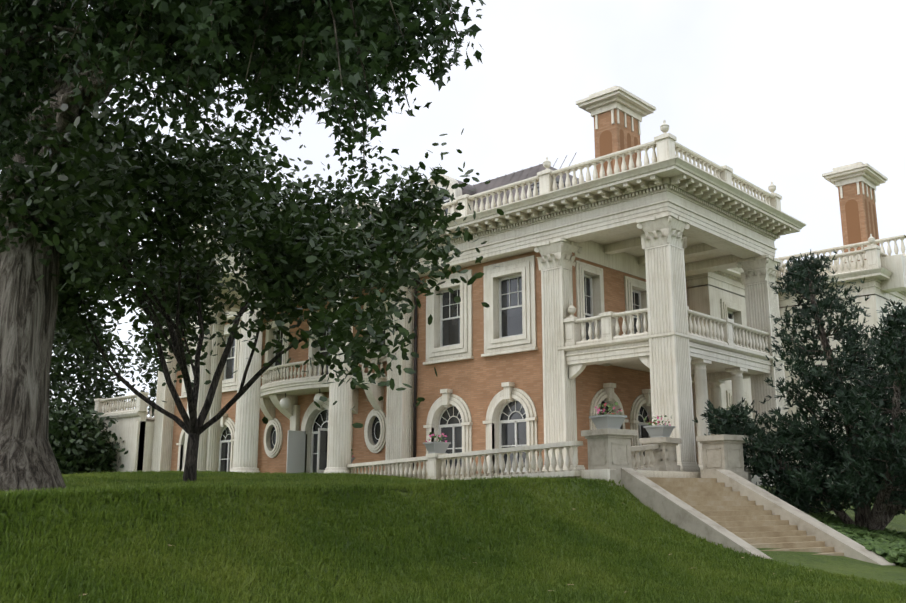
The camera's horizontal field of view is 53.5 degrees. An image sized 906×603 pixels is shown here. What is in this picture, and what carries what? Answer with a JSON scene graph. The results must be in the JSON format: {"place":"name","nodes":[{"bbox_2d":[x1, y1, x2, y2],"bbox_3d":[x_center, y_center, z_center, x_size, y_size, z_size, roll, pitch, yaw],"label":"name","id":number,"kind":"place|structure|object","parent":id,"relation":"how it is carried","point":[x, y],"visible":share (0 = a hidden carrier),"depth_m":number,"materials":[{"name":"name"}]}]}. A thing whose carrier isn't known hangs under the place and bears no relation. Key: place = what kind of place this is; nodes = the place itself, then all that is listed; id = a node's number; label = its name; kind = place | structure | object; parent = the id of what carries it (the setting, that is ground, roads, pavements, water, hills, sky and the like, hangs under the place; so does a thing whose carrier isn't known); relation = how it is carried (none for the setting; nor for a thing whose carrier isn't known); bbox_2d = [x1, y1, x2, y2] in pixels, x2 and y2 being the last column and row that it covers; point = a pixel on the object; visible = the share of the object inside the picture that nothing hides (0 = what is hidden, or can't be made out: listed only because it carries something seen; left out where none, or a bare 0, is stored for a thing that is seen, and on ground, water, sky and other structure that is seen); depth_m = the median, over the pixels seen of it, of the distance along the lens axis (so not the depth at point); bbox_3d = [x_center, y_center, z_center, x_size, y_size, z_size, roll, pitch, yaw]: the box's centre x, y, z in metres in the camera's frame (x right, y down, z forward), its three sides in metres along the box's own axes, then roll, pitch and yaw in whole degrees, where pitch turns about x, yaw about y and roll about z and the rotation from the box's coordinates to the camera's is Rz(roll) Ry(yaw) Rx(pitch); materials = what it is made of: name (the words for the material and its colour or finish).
{"place":"outdoors","nodes":[
{"label":"outdoors","id":0,"kind":"place"},
{"bbox_2d":[0,469,905,602],"bbox_3d":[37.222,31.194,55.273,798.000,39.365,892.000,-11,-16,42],"label":"lawn","id":1,"kind":"structure","parent":0,"point":[843,565],"depth_m":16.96,"materials":[{"name":"green plant"}]},
{"bbox_2d":[48,311,158,474],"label":"tree","id":2,"kind":"object","parent":1,"relation":"on","point":[78,444],"visible":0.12,"depth_m":50.64,"materials":[{"name":"green plant"}]},
{"bbox_2d":[0,0,485,491],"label":"tree","id":3,"kind":"object","parent":1,"relation":"on","point":[175,20],"depth_m":11.38,"materials":[{"name":"green plant"}]},
{"bbox_2d":[0,68,503,481],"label":"maple tree","id":4,"kind":"object","parent":1,"relation":"on","point":[90,265],"depth_m":18.34,"materials":[{"name":"green plant"}]},
{"bbox_2d":[92,86,905,485],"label":"mansion","id":5,"kind":"structure","parent":1,"relation":"on","point":[668,224],"depth_m":31.08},
{"bbox_2d":[279,393,324,408],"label":"globe lamps","id":6,"kind":"object","parent":5,"relation":"attached to","point":[285,403],"visible":0.92,"depth_m":37.50,"materials":[{"name":"white glass"}]},
{"bbox_2d":[273,152,585,309],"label":"roof","id":7,"kind":"structure","parent":5,"relation":"on","point":[517,176],"depth_m":36.99,"materials":[{"name":"grey"}]},
{"bbox_2d":[221,181,648,468],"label":"dark mansion fittings","id":8,"kind":"object","parent":5,"relation":"attached to","point":[415,384],"visible":0.15,"depth_m":33.96,"materials":[{"name":"grey metal"}]},
{"bbox_2d":[218,186,734,473],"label":"mansion window sashes","id":9,"kind":"object","parent":5,"relation":"attached to","point":[296,440],"visible":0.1,"depth_m":33.89,"materials":[{"name":"white wood"}]},
{"bbox_2d":[220,188,731,472],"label":"window frames","id":10,"kind":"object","parent":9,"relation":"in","point":[511,321],"visible":0.06,"depth_m":32.82,"materials":[{"name":"white wood"}]},
{"bbox_2d":[351,414,674,462],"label":"planters","id":11,"kind":"object","parent":5,"relation":"on","point":[609,421],"visible":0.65,"depth_m":24.49,"materials":[{"name":"white stone"}]},
{"bbox_2d":[352,407,670,456],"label":"flowers","id":12,"kind":"object","parent":11,"relation":"in","point":[595,407],"visible":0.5,"depth_m":24.87,"materials":[{"name":"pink plant"}]},
{"bbox_2d":[351,402,671,457],"bbox_3d":[0.098,4.170,27.709,13.979,0.964,3.912,-11,-16,42],"label":"foliage","id":13,"kind":"object","parent":11,"relation":"in","point":[599,405],"depth_m":24.64,"materials":[{"name":"plant"}]},
{"bbox_2d":[532,177,564,196],"bbox_3d":[3.627,-3.573,33.895,0.900,2.050,0.900,-11,-16,42],"label":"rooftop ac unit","id":14,"kind":"object","parent":5,"relation":"on","point":[557,179],"visible":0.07,"depth_m":33.83,"materials":[{"name":"grey metal"}]},
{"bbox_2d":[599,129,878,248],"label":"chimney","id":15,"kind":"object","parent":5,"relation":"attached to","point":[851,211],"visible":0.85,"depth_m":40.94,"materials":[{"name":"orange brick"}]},
{"bbox_2d":[581,428,895,565],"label":"stair side walls","id":16,"kind":"structure","parent":1,"relation":"on","point":[723,457],"depth_m":21.53,"materials":[{"name":"white stone"}]},
{"bbox_2d":[646,477,843,555],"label":"stair steps","id":17,"kind":"structure","parent":1,"relation":"on","point":[752,523],"depth_m":20.88,"materials":[{"name":"beige stone"}]},
{"bbox_2d":[692,249,905,530],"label":"broadleaf tree","id":18,"kind":"object","parent":1,"relation":"on","point":[849,478],"depth_m":24.13,"materials":[{"name":"green plant"}]},
{"bbox_2d":[776,494,905,565],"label":"ivy groundcover","id":19,"kind":"object","parent":1,"relation":"on","point":[888,545],"visible":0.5,"depth_m":22.27,"materials":[{"name":"green plant"}]},
{"bbox_2d":[0,0,905,417],"label":"sky","id":20,"kind":"structure","parent":0,"point":[785,93],"materials":[{"name":"white"}]},
{"bbox_2d":[171,109,879,473],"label":"mansion brick walls","id":21,"kind":"structure","parent":0,"point":[475,383],"depth_m":32.51,"materials":[{"name":"orange brick"}]}
]}

